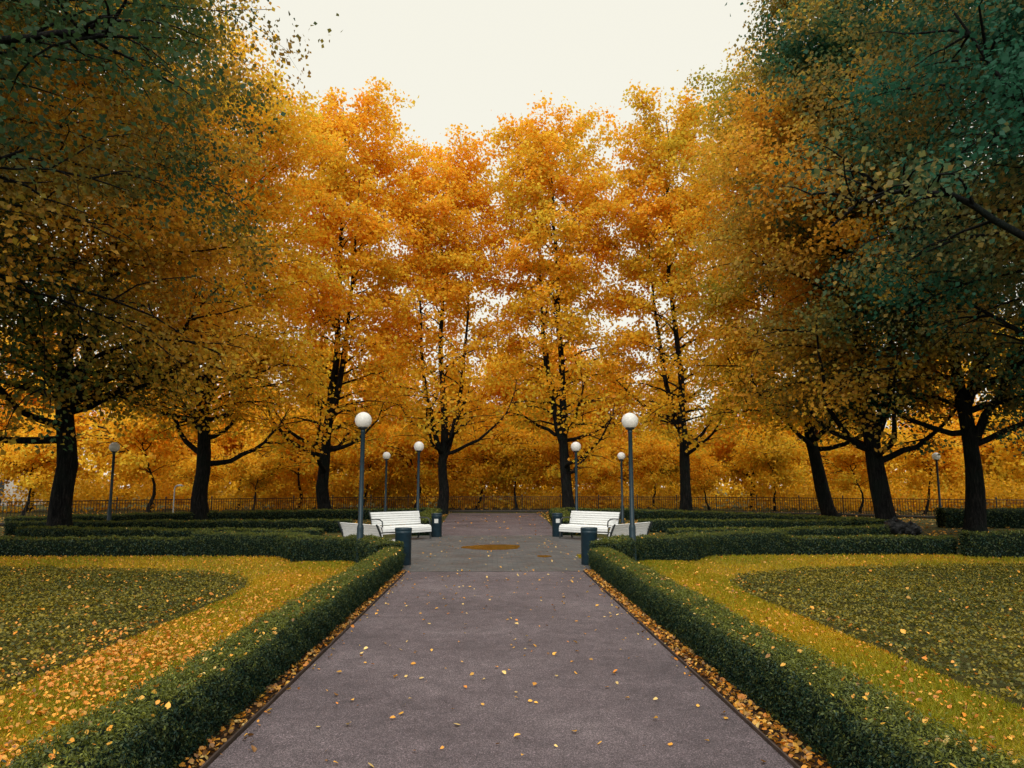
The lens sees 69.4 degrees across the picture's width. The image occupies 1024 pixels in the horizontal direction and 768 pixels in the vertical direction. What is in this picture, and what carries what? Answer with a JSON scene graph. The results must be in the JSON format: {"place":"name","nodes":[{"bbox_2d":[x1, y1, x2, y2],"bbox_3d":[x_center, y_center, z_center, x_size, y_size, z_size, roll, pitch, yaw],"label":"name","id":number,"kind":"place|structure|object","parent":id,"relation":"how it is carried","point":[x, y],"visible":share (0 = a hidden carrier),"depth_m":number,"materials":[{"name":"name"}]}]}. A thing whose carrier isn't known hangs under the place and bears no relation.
{"place":"outdoors","nodes":[
{"label":"outdoors","id":0,"kind":"place"},
{"bbox_2d":[0,556,312,766],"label":"lawn","id":1,"kind":"structure","parent":0,"point":[177,566],"depth_m":14.39,"materials":[{"name":"plant"}]},
{"bbox_2d":[0,569,246,689],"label":"planting bed","id":2,"kind":"object","parent":1,"relation":"on","point":[108,643],"visible":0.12,"depth_m":9.15,"materials":[{"name":"green plant"}]},
{"bbox_2d":[0,562,1023,701],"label":"ground cover plants","id":3,"kind":"object","parent":2,"relation":"on","point":[883,570],"visible":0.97,"depth_m":10.01,"materials":[{"name":"green plant"}]},
{"bbox_2d":[0,545,404,767],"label":"hedge","id":4,"kind":"object","parent":1,"relation":"on","point":[163,721],"visible":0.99,"depth_m":4.73,"materials":[{"name":"green plant"}]},
{"bbox_2d":[173,573,402,767],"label":"soil strip","id":5,"kind":"object","parent":1,"relation":"on","point":[253,708],"visible":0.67,"depth_m":5.45,"materials":[{"name":"brown soil"}]},
{"bbox_2d":[190,530,406,567],"bbox_3d":[-4.719,3.627,16.493,6.324,0.638,1.498,-5,-9,31],"label":"hedge","id":6,"kind":"object","parent":1,"relation":"on","point":[295,546],"visible":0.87,"depth_m":16.37,"materials":[{"name":"green plant"}]},
{"bbox_2d":[355,412,371,562],"bbox_3d":[-3.209,2.201,15.770,0.360,3.220,0.360,0,-8,-1],"label":"street lamp","id":7,"kind":"object","parent":1,"relation":"on","point":[363,420],"visible":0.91,"depth_m":15.79,"materials":[{"name":"grey metal"}]},
{"bbox_2d":[0,553,1023,767],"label":"fallen leaves on lawn","id":8,"kind":"object","parent":1,"relation":"on","point":[94,668],"visible":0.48,"depth_m":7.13,"materials":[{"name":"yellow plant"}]},
{"bbox_2d":[392,535,598,571],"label":"pavement","id":9,"kind":"structure","parent":0,"point":[525,554],"depth_m":17.70,"materials":[{"name":"asphalt"}]},
{"bbox_2d":[337,522,394,540],"bbox_3d":[-3.433,3.700,17.693,0.702,0.760,1.970,7,-10,-39],"label":"park bench","id":10,"kind":"object","parent":9,"relation":"on","point":[347,529],"visible":0.3,"depth_m":17.63,"materials":[{"name":"wood"}]},
{"bbox_2d":[369,510,430,538],"bbox_3d":[-3.434,4.361,22.807,0.702,0.874,1.970,-7,-10,40],"label":"park bench","id":11,"kind":"object","parent":9,"relation":"on","point":[397,517],"visible":0.73,"depth_m":22.88,"materials":[{"name":"wood"}]},
{"bbox_2d":[395,527,411,565],"bbox_3d":[-2.263,3.374,15.378,0.356,0.755,0.356,0,-8,-1],"label":"litter bin","id":12,"kind":"object","parent":9,"relation":"on","point":[403,534],"visible":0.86,"depth_m":15.26,"materials":[{"name":"grey metal"}]},
{"bbox_2d":[431,513,441,536],"bbox_3d":[-2.461,4.602,24.140,0.356,0.755,0.356,0,-8,-1],"label":"litter bin","id":13,"kind":"object","parent":9,"relation":"on","point":[436,524],"visible":1,"depth_m":24.01,"materials":[{"name":"blue metal"}]},
{"bbox_2d":[461,544,519,549],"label":"puddle","id":14,"kind":"object","parent":9,"relation":"on","point":[494,547],"visible":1,"depth_m":19.71,"materials":[{"name":"liquid"}]},
{"bbox_2d":[244,535,765,766],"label":"fallen leaves on path","id":15,"kind":"object","parent":9,"relation":"on","point":[530,700],"visible":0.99,"depth_m":6.71,"materials":[{"name":"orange plant"}]},
{"bbox_2d":[552,513,562,536],"bbox_3d":[1.488,4.616,24.240,0.356,0.755,0.356,0,-8,-1],"label":"litter bin","id":16,"kind":"object","parent":9,"relation":"on","point":[556,517],"visible":0.96,"depth_m":24.11,"materials":[{"name":"blue metal"}]},
{"bbox_2d":[580,527,596,564],"bbox_3d":[1.615,3.388,15.476,0.356,0.755,0.356,0,-8,-1],"label":"litter bin","id":17,"kind":"object","parent":9,"relation":"on","point":[588,534],"visible":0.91,"depth_m":15.35,"materials":[{"name":"metal"}]},
{"bbox_2d":[559,510,620,537],"bbox_3d":[2.410,4.381,22.956,0.702,0.874,1.970,7,-11,-43],"label":"park bench","id":18,"kind":"object","parent":9,"relation":"on","point":[575,516],"visible":0.82,"depth_m":23.02,"materials":[{"name":"wood"}]},
{"bbox_2d":[597,521,652,538],"bbox_3d":[2.664,3.722,17.848,0.702,0.760,1.970,-6,-10,36],"label":"park bench","id":19,"kind":"object","parent":9,"relation":"on","point":[621,529],"visible":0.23,"depth_m":17.59,"materials":[{"name":"wood"}]},
{"bbox_2d":[442,513,551,535],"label":"path","id":20,"kind":"structure","parent":0,"point":[477,524],"depth_m":32.20,"materials":[{"name":"grey asphalt"}]},
{"bbox_2d":[207,571,793,767],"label":"path","id":21,"kind":"structure","parent":0,"point":[584,702],"depth_m":5.73,"materials":[{"name":"grey asphalt"}]},
{"bbox_2d":[177,568,830,767],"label":"fallen leaves along edging","id":22,"kind":"object","parent":21,"relation":"on","point":[785,743],"visible":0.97,"depth_m":5.86,"materials":[{"name":"orange plant"}]},
{"bbox_2d":[0,488,1023,750],"bbox_3d":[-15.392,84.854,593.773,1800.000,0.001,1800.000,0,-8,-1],"label":"ground","id":23,"kind":"structure","parent":0,"point":[920,522],"depth_m":48.13,"materials":[{"name":"green plant"}]},
{"bbox_2d":[0,403,91,504],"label":"white building","id":24,"kind":"structure","parent":23,"relation":"on","point":[10,485],"depth_m":65.25,"materials":[{"name":"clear concrete"}]},
{"bbox_2d":[0,478,6,496],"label":"window","id":25,"kind":"structure","parent":24,"relation":"in","point":[2,487],"depth_m":65.17,"materials":[{"name":"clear glass"}]},
{"bbox_2d":[0,413,95,515],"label":"young tree","id":26,"kind":"object","parent":23,"relation":"on","point":[18,462],"visible":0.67,"depth_m":42.08,"materials":[{"name":"orange plant"}]},
{"bbox_2d":[0,311,121,510],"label":"autumn tree","id":27,"kind":"object","parent":23,"relation":"on","point":[80,429],"visible":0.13,"depth_m":50.45,"materials":[{"name":"orange plant"}]},
{"bbox_2d":[0,534,195,556],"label":"hedge","id":28,"kind":"object","parent":23,"relation":"on","point":[105,545],"visible":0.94,"depth_m":17.35,"materials":[{"name":"green plant"}]},
{"bbox_2d":[107,442,119,520],"bbox_3d":[-14.288,3.689,26.386,0.360,3.220,0.360,0,-8,-1],"label":"street lamp","id":29,"kind":"object","parent":23,"relation":"on","point":[114,447],"visible":0.91,"depth_m":26.41,"materials":[{"name":"grey metal"}]},
{"bbox_2d":[77,393,213,512],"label":"young tree","id":30,"kind":"object","parent":23,"relation":"on","point":[133,463],"visible":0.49,"depth_m":47.24,"materials":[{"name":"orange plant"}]},
{"bbox_2d":[80,366,224,508],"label":"autumn tree","id":31,"kind":"object","parent":23,"relation":"on","point":[173,443],"visible":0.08,"depth_m":54.35,"materials":[{"name":"orange plant"}]},
{"bbox_2d":[0,0,326,527],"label":"lime tree","id":32,"kind":"object","parent":23,"relation":"on","point":[92,396],"visible":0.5,"depth_m":23.43,"materials":[{"name":"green plant"}]},
{"bbox_2d":[14,525,324,539],"bbox_3d":[-10.043,4.345,21.235,9.466,0.555,1.202,-1,-8,8],"label":"hedge","id":33,"kind":"object","parent":23,"relation":"on","point":[62,531],"visible":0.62,"depth_m":21.05,"materials":[{"name":"green plant"}]},
{"bbox_2d":[0,0,342,453],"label":"lime tree","id":34,"kind":"object","parent":23,"relation":"on","point":[20,113],"visible":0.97,"depth_m":16.51,"materials":[{"name":"green plant"}]},
{"bbox_2d":[3,517,352,534],"bbox_3d":[-11.534,5.030,26.149,11.586,0.572,0.885,1,-8,-8],"label":"hedge","id":35,"kind":"object","parent":23,"relation":"on","point":[329,525],"visible":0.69,"depth_m":26.03,"materials":[{"name":"green plant"}]},
{"bbox_2d":[172,484,183,512],"bbox_3d":[-16.762,5.928,37.119,0.485,1.765,0.120,0,-8,-1],"label":"path light","id":36,"kind":"object","parent":23,"relation":"on","point":[174,495],"visible":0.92,"depth_m":37.13,"materials":[{"name":"grey metal"}]},
{"bbox_2d":[10,6,357,519],"bbox_3d":[-13.994,-4.927,35.136,13.740,22.838,14.825,-5,-10,33],"label":"lime tree","id":37,"kind":"object","parent":23,"relation":"on","point":[276,209],"visible":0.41,"depth_m":33.99,"materials":[{"name":"orange plant"}]},
{"bbox_2d":[167,441,238,501],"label":"young tree","id":38,"kind":"object","parent":23,"relation":"on","point":[215,473],"visible":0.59,"depth_m":47.53,"materials":[{"name":"orange plant"}]},
{"bbox_2d":[3,507,441,534],"bbox_3d":[-11.030,5.833,32.090,16.375,0.646,14.750,0,-8,-1],"label":"hedge","id":39,"kind":"object","parent":23,"relation":"on","point":[279,514],"visible":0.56,"depth_m":33.98,"materials":[{"name":"green plant"}]},
{"bbox_2d":[174,344,313,507],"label":"autumn tree","id":40,"kind":"object","parent":23,"relation":"on","point":[232,442],"visible":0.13,"depth_m":57.13,"materials":[{"name":"orange plant"}]},
{"bbox_2d":[223,434,303,509],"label":"young tree","id":41,"kind":"object","parent":23,"relation":"on","point":[257,465],"visible":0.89,"depth_m":50.44,"materials":[{"name":"orange plant"}]},
{"bbox_2d":[237,396,347,509],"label":"young tree","id":42,"kind":"object","parent":23,"relation":"on","point":[299,469],"visible":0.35,"depth_m":53.39,"materials":[{"name":"orange plant"}]},
{"bbox_2d":[200,571,405,767],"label":"path edging","id":43,"kind":"object","parent":23,"relation":"on","point":[229,742],"visible":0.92,"depth_m":5.65,"materials":[{"name":"concrete"}]},
{"bbox_2d":[258,339,376,505],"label":"autumn tree","id":44,"kind":"object","parent":23,"relation":"on","point":[334,470],"visible":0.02,"depth_m":60.71,"materials":[{"name":"orange plant"}]},
{"bbox_2d":[234,76,437,508],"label":"lime tree","id":45,"kind":"object","parent":23,"relation":"on","point":[361,220],"visible":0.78,"depth_m":42.32,"materials":[{"name":"orange plant"}]},
{"bbox_2d":[328,420,407,505],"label":"young tree","id":46,"kind":"object","parent":23,"relation":"on","point":[352,457],"visible":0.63,"depth_m":52.51,"materials":[{"name":"orange plant"}]},
{"bbox_2d":[383,452,390,518],"bbox_3d":[-5.721,4.691,33.538,0.360,3.220,0.360,0,-8,-1],"label":"street lamp","id":47,"kind":"object","parent":23,"relation":"on","point":[386,456],"visible":0.91,"depth_m":33.56,"materials":[{"name":"grey metal"}]},
{"bbox_2d":[323,331,459,507],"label":"autumn tree","id":48,"kind":"object","parent":23,"relation":"on","point":[409,383],"visible":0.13,"depth_m":57.83,"materials":[{"name":"orange plant"}]},
{"bbox_2d":[371,414,456,507],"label":"young tree","id":49,"kind":"object","parent":23,"relation":"on","point":[409,454],"visible":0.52,"depth_m":52.80,"materials":[{"name":"orange plant"}]},
{"bbox_2d":[414,442,423,513],"bbox_3d":[-3.294,3.631,25.972,0.360,3.220,0.360,0,-8,-1],"label":"street lamp","id":50,"kind":"object","parent":23,"relation":"on","point":[418,447],"visible":0.83,"depth_m":26.01,"materials":[{"name":"grey metal"}]},
{"bbox_2d":[409,364,508,507],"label":"autumn tree","id":51,"kind":"object","parent":23,"relation":"on","point":[452,465],"visible":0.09,"depth_m":59.69,"materials":[{"name":"orange plant"}]},
{"bbox_2d":[365,123,557,513],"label":"lime tree","id":52,"kind":"object","parent":23,"relation":"on","point":[454,179],"visible":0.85,"depth_m":46.02,"materials":[{"name":"orange plant"}]},
{"bbox_2d":[434,409,525,509],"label":"young tree","id":53,"kind":"object","parent":23,"relation":"on","point":[471,452],"visible":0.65,"depth_m":52.61,"materials":[{"name":"orange plant"}]},
{"bbox_2d":[0,511,1013,547],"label":"fallen leaves under trees","id":54,"kind":"object","parent":23,"relation":"on","point":[660,531],"visible":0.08,"depth_m":34.58,"materials":[{"name":"orange plant"}]},
{"bbox_2d":[457,336,558,499],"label":"autumn tree","id":55,"kind":"object","parent":23,"relation":"on","point":[492,367],"visible":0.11,"depth_m":60.97,"materials":[{"name":"orange plant"}]},
{"bbox_2d":[0,462,1023,512],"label":"undergrowth","id":56,"kind":"object","parent":23,"relation":"on","point":[86,491],"visible":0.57,"depth_m":52.74,"materials":[{"name":"orange plant"}]},
{"bbox_2d":[0,494,1023,525],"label":"fence","id":57,"kind":"object","parent":23,"relation":"on","point":[676,499],"visible":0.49,"depth_m":42.58,"materials":[{"name":"black metal"}]},
{"bbox_2d":[473,415,552,509],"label":"young tree","id":58,"kind":"object","parent":23,"relation":"on","point":[511,453],"visible":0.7,"depth_m":52.45,"materials":[{"name":"orange plant"}]},
{"bbox_2d":[27,417,1022,504],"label":"woodland","id":59,"kind":"object","parent":23,"relation":"on","point":[724,487],"depth_m":76.05,"materials":[{"name":"orange plant"}]},
{"bbox_2d":[514,412,609,495],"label":"young tree","id":60,"kind":"object","parent":23,"relation":"on","point":[552,446],"visible":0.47,"depth_m":52.07,"materials":[{"name":"orange plant"}]},
{"bbox_2d":[464,90,664,508],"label":"lime tree","id":61,"kind":"object","parent":23,"relation":"on","point":[566,270],"visible":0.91,"depth_m":45.58,"materials":[{"name":"orange plant"}]},
{"bbox_2d":[503,336,627,494],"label":"autumn tree","id":62,"kind":"object","parent":23,"relation":"on","point":[566,369],"visible":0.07,"depth_m":61.97,"materials":[{"name":"orange plant"}]},
{"bbox_2d":[571,442,580,510],"bbox_3d":[2.274,3.651,26.113,0.360,3.220,0.360,0,-8,-1],"label":"street lamp","id":63,"kind":"object","parent":23,"relation":"on","point":[575,447],"visible":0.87,"depth_m":26.14,"materials":[{"name":"grey metal"}]},
{"bbox_2d":[579,444,634,504],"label":"young tree","id":64,"kind":"object","parent":23,"relation":"on","point":[607,473],"visible":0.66,"depth_m":54.13,"materials":[{"name":"orange plant"}]},
{"bbox_2d":[566,354,652,490],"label":"autumn tree","id":65,"kind":"object","parent":23,"relation":"on","point":[622,441],"visible":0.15,"depth_m":62.85,"materials":[{"name":"orange plant"}]},
{"bbox_2d":[617,452,624,522],"bbox_3d":[5.026,4.730,33.811,0.360,3.220,0.360,0,-8,-1],"label":"street lamp","id":66,"kind":"object","parent":23,"relation":"on","point":[621,456],"visible":1,"depth_m":33.79,"materials":[{"name":"grey metal"}]},
{"bbox_2d":[608,430,690,509],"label":"young tree","id":67,"kind":"object","parent":23,"relation":"on","point":[652,454],"visible":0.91,"depth_m":53.25,"materials":[{"name":"orange plant"}]},
{"bbox_2d":[572,79,764,510],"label":"lime tree","id":68,"kind":"object","parent":23,"relation":"on","point":[639,268],"visible":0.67,"depth_m":45.52,"materials":[{"name":"orange plant"}]},
{"bbox_2d":[624,367,718,488],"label":"autumn tree","id":69,"kind":"object","parent":23,"relation":"on","point":[676,470],"visible":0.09,"depth_m":63.68,"materials":[{"name":"orange plant"}]},
{"bbox_2d":[588,529,789,565],"bbox_3d":[3.936,3.647,16.710,6.169,0.666,1.485,6,-10,-35],"label":"hedge","id":70,"kind":"object","parent":23,"relation":"on","point":[690,546],"visible":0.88,"depth_m":16.45,"materials":[{"name":"green plant"}]},
{"bbox_2d":[670,445,733,509],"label":"young tree","id":71,"kind":"object","parent":23,"relation":"on","point":[705,471],"visible":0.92,"depth_m":52.52,"materials":[{"name":"orange plant"}]},
{"bbox_2d":[549,507,887,534],"bbox_3d":[7.159,5.878,32.447,11.489,0.667,14.875,0,-8,-1],"label":"hedge","id":72,"kind":"object","parent":23,"relation":"on","point":[644,513],"visible":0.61,"depth_m":33.10,"materials":[{"name":"green plant"}]},
{"bbox_2d":[637,517,852,531],"bbox_3d":[8.310,5.116,26.742,7.480,0.573,0.876,-1,-8,7],"label":"hedge","id":73,"kind":"object","parent":23,"relation":"on","point":[660,524],"visible":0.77,"depth_m":26.57,"materials":[{"name":"green plant"}]},
{"bbox_2d":[687,331,825,507],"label":"autumn tree","id":74,"kind":"object","parent":23,"relation":"on","point":[723,450],"visible":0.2,"depth_m":59.00,"materials":[{"name":"orange plant"}]},
{"bbox_2d":[725,416,811,510],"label":"young tree","id":75,"kind":"object","parent":23,"relation":"on","point":[780,452],"visible":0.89,"depth_m":50.26,"materials":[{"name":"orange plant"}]},
{"bbox_2d":[666,524,890,537],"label":"hedge","id":76,"kind":"object","parent":23,"relation":"on","point":[872,529],"visible":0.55,"depth_m":21.49,"materials":[{"name":"green plant"}]},
{"bbox_2d":[660,38,939,516],"bbox_3d":[14.520,-5.184,36.808,13.682,24.465,15.428,0,-8,-1],"label":"lime tree","id":77,"kind":"object","parent":23,"relation":"on","point":[710,308],"visible":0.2,"depth_m":37.19,"materials":[{"name":"orange plant"}]},
{"bbox_2d":[655,0,1023,520],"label":"lime tree","id":78,"kind":"object","parent":23,"relation":"on","point":[798,332],"visible":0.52,"depth_m":27.05,"materials":[{"name":"orange plant"}]},
{"bbox_2d":[797,427,901,512],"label":"young tree","id":79,"kind":"object","parent":23,"relation":"on","point":[847,454],"visible":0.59,"depth_m":46.54,"materials":[{"name":"orange plant"}]},
{"bbox_2d":[789,384,912,492],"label":"autumn tree","id":80,"kind":"object","parent":23,"relation":"on","point":[823,452],"visible":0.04,"depth_m":55.15,"materials":[{"name":"orange plant"}]},
{"bbox_2d":[783,534,960,554],"bbox_3d":[8.653,3.916,18.059,4.330,0.530,0.733,0,-8,-1],"label":"hedge","id":81,"kind":"object","parent":23,"relation":"on","point":[898,544],"visible":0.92,"depth_m":17.81,"materials":[{"name":"green plant"}]},
{"bbox_2d":[725,0,1023,391],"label":"lime tree","id":82,"kind":"object","parent":23,"relation":"on","point":[994,79],"visible":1,"depth_m":16.93,"materials":[{"name":"green plant"}]},
{"bbox_2d":[735,0,1023,531],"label":"lime tree","id":83,"kind":"object","parent":23,"relation":"on","point":[973,440],"visible":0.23,"depth_m":26.11,"materials":[{"name":"green plant"}]},
{"bbox_2d":[884,516,906,534],"bbox_3d":[12.867,4.764,24.827,0.864,0.657,0.684,0,-8,-1],"label":"rock","id":84,"kind":"object","parent":23,"relation":"on","point":[896,525],"visible":0.79,"depth_m":24.59,"materials":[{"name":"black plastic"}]},
{"bbox_2d":[904,520,922,535],"bbox_3d":[13.353,4.811,24.704,0.608,0.530,0.582,-6,-10,39],"label":"garbage bag","id":85,"kind":"object","parent":23,"relation":"on","point":[913,528],"visible":0.84,"depth_m":24.53,"materials":[{"name":"black plastic"}]},
{"bbox_2d":[884,413,986,513],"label":"young tree","id":86,"kind":"object","parent":23,"relation":"on","point":[949,465],"visible":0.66,"depth_m":44.16,"materials":[{"name":"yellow plant"}]},
{"bbox_2d":[932,453,941,507],"bbox_3d":[19.721,4.782,34.184,0.360,3.220,0.360,0,-8,-1],"label":"street lamp","id":87,"kind":"object","parent":23,"relation":"on","point":[935,457],"visible":0.83,"depth_m":34.21,"materials":[{"name":"grey metal"}]},
{"bbox_2d":[885,357,1017,508],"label":"autumn tree","id":88,"kind":"object","parent":23,"relation":"on","point":[985,458],"visible":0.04,"depth_m":52.13,"materials":[{"name":"orange plant"}]},
{"bbox_2d":[933,507,1023,527],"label":"hedge","id":89,"kind":"object","parent":23,"relation":"on","point":[1002,517],"visible":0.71,"depth_m":29.52,"materials":[{"name":"green plant"}]},
{"bbox_2d":[958,389,1023,496],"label":"young tree","id":90,"kind":"object","parent":23,"relation":"on","point":[1009,457],"visible":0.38,"depth_m":41.06,"materials":[{"name":"orange plant"}]},
{"bbox_2d":[961,310,1023,493],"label":"autumn tree","id":91,"kind":"object","parent":23,"relation":"on","point":[992,375],"visible":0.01,"depth_m":52.92,"materials":[{"name":"orange plant"}]},
{"bbox_2d":[0,0,1023,487],"label":"sky","id":92,"kind":"structure","parent":0,"point":[469,63],"materials":[{"name":"white"}]},
{"bbox_2d":[591,555,1023,764],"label":"lawn","id":93,"kind":"structure","parent":0,"point":[931,702],"depth_m":7.75,"materials":[{"name":"plant"}]},
{"bbox_2d":[622,413,637,560],"bbox_3d":[2.569,2.221,15.917,0.360,3.220,0.360,0,-8,-1],"label":"street lamp","id":94,"kind":"object","parent":93,"relation":"on","point":[629,422],"visible":0.87,"depth_m":15.94,"materials":[{"name":"grey metal"}]},
{"bbox_2d":[583,570,800,767],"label":"path edging","id":95,"kind":"object","parent":93,"relation":"on","point":[786,757],"visible":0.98,"depth_m":5.69,"materials":[{"name":"concrete"}]},
{"bbox_2d":[587,571,834,767],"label":"soil strip","id":96,"kind":"object","parent":93,"relation":"on","point":[767,731],"visible":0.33,"depth_m":5.48,"materials":[{"name":"brown soil"}]},
{"bbox_2d":[587,546,1023,767],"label":"hedge","id":97,"kind":"object","parent":93,"relation":"on","point":[838,717],"visible":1,"depth_m":4.77,"materials":[{"name":"green plant"}]},
{"bbox_2d":[734,566,1023,710],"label":"planting bed","id":98,"kind":"object","parent":93,"relation":"on","point":[958,678],"visible":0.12,"depth_m":8.68,"materials":[{"name":"green plant"}]},
{"bbox_2d":[956,529,1023,557],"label":"hedge","id":99,"kind":"object","parent":93,"relation":"on","point":[993,543],"visible":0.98,"depth_m":17.03,"materials":[{"name":"green plant"}]}
]}

